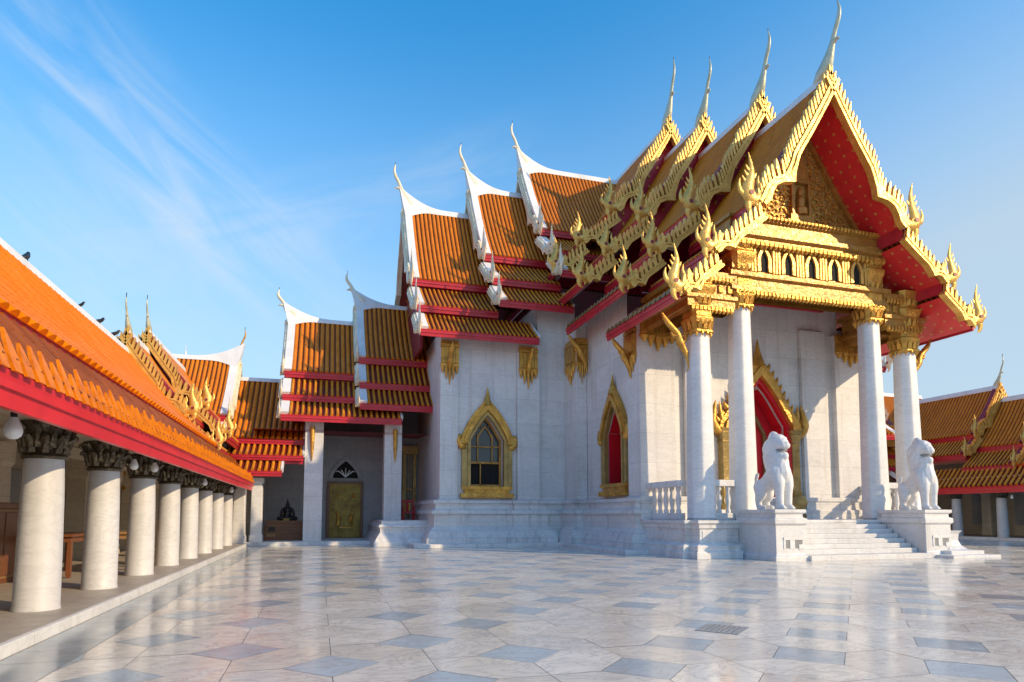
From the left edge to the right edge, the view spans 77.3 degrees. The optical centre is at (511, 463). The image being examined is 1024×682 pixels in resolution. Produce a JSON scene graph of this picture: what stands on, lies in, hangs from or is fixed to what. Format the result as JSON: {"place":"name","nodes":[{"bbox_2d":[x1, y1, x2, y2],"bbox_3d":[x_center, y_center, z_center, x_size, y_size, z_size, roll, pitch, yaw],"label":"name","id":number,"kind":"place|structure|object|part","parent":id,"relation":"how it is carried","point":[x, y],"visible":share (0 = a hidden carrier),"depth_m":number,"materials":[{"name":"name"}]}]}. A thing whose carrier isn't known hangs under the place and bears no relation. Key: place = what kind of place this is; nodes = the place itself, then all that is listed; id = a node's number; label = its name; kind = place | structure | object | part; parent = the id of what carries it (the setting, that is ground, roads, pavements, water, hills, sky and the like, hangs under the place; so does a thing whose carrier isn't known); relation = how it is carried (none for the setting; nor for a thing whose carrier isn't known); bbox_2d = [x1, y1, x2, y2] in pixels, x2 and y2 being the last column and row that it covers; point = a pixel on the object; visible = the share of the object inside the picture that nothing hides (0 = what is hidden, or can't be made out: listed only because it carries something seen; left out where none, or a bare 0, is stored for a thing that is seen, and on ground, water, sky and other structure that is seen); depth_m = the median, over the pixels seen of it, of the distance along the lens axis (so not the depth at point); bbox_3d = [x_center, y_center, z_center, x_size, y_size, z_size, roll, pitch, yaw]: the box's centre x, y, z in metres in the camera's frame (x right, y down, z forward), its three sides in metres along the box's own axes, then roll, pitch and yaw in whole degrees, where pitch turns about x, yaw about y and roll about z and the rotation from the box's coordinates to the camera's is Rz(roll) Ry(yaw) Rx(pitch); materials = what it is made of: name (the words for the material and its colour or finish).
{"place":"outdoors","nodes":[
{"label":"outdoors","id":0,"kind":"place"},
{"bbox_2d":[0,502,18,583],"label":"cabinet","id":1,"kind":"object","parent":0,"point":[8,521],"visible":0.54,"depth_m":13.49,"materials":[{"name":"brown wood"}]},
{"bbox_3d":[-10.479,1.657,12.959,0.025,1.330,0.720,1,-5,-17],"label":"cabinet door","id":2,"kind":"part","parent":1,"relation":"part of","materials":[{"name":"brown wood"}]},
{"bbox_3d":[-10.703,1.715,13.704,0.025,1.330,0.720,1,-5,-17],"label":"cabinet door","id":3,"kind":"part","parent":1,"relation":"part of","materials":[{"name":"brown wood"}]},
{"bbox_2d":[0,539,1023,681],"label":"courtyard paving","id":4,"kind":"structure","parent":0,"point":[574,656],"depth_m":9.51,"materials":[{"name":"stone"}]},
{"bbox_2d":[226,271,432,546],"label":"back wing","id":5,"kind":"structure","parent":4,"relation":"on","point":[325,434],"depth_m":35.80,"materials":[{"name":"orange tile"}]},
{"bbox_2d":[263,520,302,540],"bbox_3d":[-12.280,3.623,34.559,2.140,1.039,1.200,1,-5,-17],"label":"altar table","id":6,"kind":"object","parent":5,"relation":"on","point":[283,530],"visible":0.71,"depth_m":34.07,"materials":[{"name":"brown wood"}]},
{"bbox_2d":[277,499,297,520],"bbox_3d":[-12.154,2.505,34.620,0.975,1.246,0.647,4,-6,-43],"label":"seated statue","id":7,"kind":"object","parent":6,"relation":"on","point":[287,510],"visible":1,"depth_m":34.52,"materials":[{"name":"black metal"}]},
{"bbox_2d":[326,481,362,537],"bbox_3d":[-9.868,2.735,37.805,2.080,3.320,0.300,1,-5,-17],"label":"door","id":8,"kind":"structure","parent":5,"relation":"in","point":[344,516],"depth_m":37.82,"materials":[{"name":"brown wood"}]},
{"bbox_2d":[401,500,414,519],"bbox_3d":[-5.782,2.600,35.710,0.680,1.120,0.690,1,-5,-17],"label":"red chair","id":9,"kind":"object","parent":5,"relation":"on","point":[408,506],"visible":1,"depth_m":35.95,"materials":[{"name":"red wood"}]},
{"bbox_2d":[402,446,417,516],"bbox_3d":[-6.604,1.030,38.895,1.680,4.750,0.330,1,-5,-17],"label":"red doorway","id":10,"kind":"structure","parent":5,"relation":"in","point":[406,450],"depth_m":38.93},
{"bbox_2d":[393,0,1000,561],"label":"temple hall","id":11,"kind":"structure","parent":4,"relation":"on","point":[657,340],"depth_m":28.54,"materials":[{"name":"stone"}]},
{"bbox_2d":[457,387,517,497],"bbox_3d":[-1.295,-1.040,32.416,3.189,5.581,0.886,1,-5,-17],"label":"window","id":12,"kind":"structure","parent":11,"relation":"in","point":[479,444],"depth_m":32.43,"materials":[{"name":"gold glass"}]},
{"bbox_2d":[597,374,628,496],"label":"window","id":13,"kind":"structure","parent":11,"relation":"in","point":[617,484],"depth_m":29.74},
{"bbox_2d":[713,339,808,518],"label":"door","id":14,"kind":"structure","parent":11,"relation":"in","point":[795,426],"depth_m":28.62,"materials":[{"name":"gold metal"}]},
{"bbox_2d":[753,431,795,509],"bbox_3d":[9.252,0.282,22.828,0.833,2.820,1.641,2,-5,-23],"label":"guardian lion","id":15,"kind":"object","parent":11,"relation":"on","point":[777,478],"visible":0.98,"depth_m":22.32},
{"bbox_2d":[897,438,940,509],"bbox_3d":[15.588,0.431,24.724,0.833,2.820,1.641,1,-5,-15],"label":"guardian lion","id":16,"kind":"object","parent":11,"relation":"on","point":[922,479],"visible":0.98,"depth_m":24.23},
{"bbox_2d":[696,623,748,634],"bbox_3d":[2.918,2.298,8.877,0.580,0.010,0.620,-3,-5,33],"label":"drain cover","id":17,"kind":"object","parent":4,"relation":"on","point":[726,629],"visible":1,"depth_m":8.85,"materials":[{"name":"grey metal"}]},
{"bbox_2d":[885,408,895,480],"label":"back wing","id":18,"kind":"structure","parent":4,"relation":"on","point":[890,435],"depth_m":44.45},
{"bbox_2d":[0,0,1023,464],"label":"sky","id":19,"kind":"structure","parent":0,"point":[203,159],"materials":[{"name":"blue"}]},
{"label":"ground","id":20,"kind":"structure","parent":0,"visible":0},
{"bbox_2d":[0,237,253,660],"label":"cloister gallery","id":21,"kind":"object","parent":20,"relation":"on","point":[87,401],"visible":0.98,"depth_m":12.37,"materials":[{"name":"orange tile"}]},
{"bbox_2d":[2,412,23,438],"bbox_3d":[-6.184,-0.601,7.947,0.210,0.615,0.205,1,-5,-17],"label":"hanging lamp","id":22,"kind":"object","parent":21,"relation":"hanging from","point":[12,428],"visible":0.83,"depth_m":7.88,"materials":[{"name":"white glass"}]},
{"bbox_2d":[22,252,30,260],"bbox_3d":[-12.518,-5.361,16.482,0.149,0.358,0.698,2,-5,-27],"label":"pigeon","id":23,"kind":"object","parent":21,"relation":"on","point":[26,255],"visible":0.91,"depth_m":16.48,"materials":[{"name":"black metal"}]},
{"bbox_2d":[63,532,83,577],"bbox_3d":[-10.651,2.173,15.370,0.900,0.980,2.300,1,-5,-17],"label":"table","id":24,"kind":"object","parent":21,"relation":"on","point":[69,538],"visible":0.48,"depth_m":14.45,"materials":[{"name":"brown wood"}]},
{"bbox_2d":[119,531,126,552],"bbox_3d":[-10.096,2.300,16.993,0.700,0.980,1.500,1,-5,-17],"label":"table","id":25,"kind":"object","parent":21,"relation":"on","point":[122,534],"visible":0.03,"depth_m":16.35,"materials":[{"name":"brown wood"}]},
{"bbox_2d":[129,452,138,469],"bbox_3d":[-7.744,-0.105,13.125,0.168,0.492,0.164,1,-5,-17],"label":"hanging lamp","id":26,"kind":"object","parent":21,"relation":"hanging from","point":[133,465],"visible":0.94,"depth_m":13.07,"materials":[{"name":"white glass"}]},
{"bbox_2d":[150,460,158,471],"bbox_3d":[-8.233,-0.037,14.753,0.168,0.492,0.164,1,-5,-17],"label":"hanging lamp","id":27,"kind":"object","parent":21,"relation":"hanging from","point":[154,467],"visible":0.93,"depth_m":14.70,"materials":[{"name":"white glass"}]},
{"bbox_2d":[202,476,207,485],"bbox_3d":[-10.172,0.483,21.197,0.178,0.523,0.174,1,-5,-17],"label":"hanging lamp","id":28,"kind":"object","parent":21,"relation":"hanging from","point":[204,482],"visible":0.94,"depth_m":21.13,"materials":[{"name":"white glass"}]},
{"bbox_2d":[116,292,264,543],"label":"corner pavilion","id":29,"kind":"structure","parent":20,"relation":"on","point":[200,392],"depth_m":31.01,"materials":[{"name":"orange tile"}]},
{"bbox_2d":[884,354,1023,533],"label":"corner pavilion","id":30,"kind":"structure","parent":20,"relation":"on","point":[979,429],"depth_m":42.74,"materials":[{"name":"orange tile"}]},
{"bbox_2d":[935,454,1023,540],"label":"cloister gallery","id":31,"kind":"object","parent":20,"relation":"on","point":[997,512],"visible":0.94,"depth_m":41.37,"materials":[{"name":"orange tile"}]}
]}

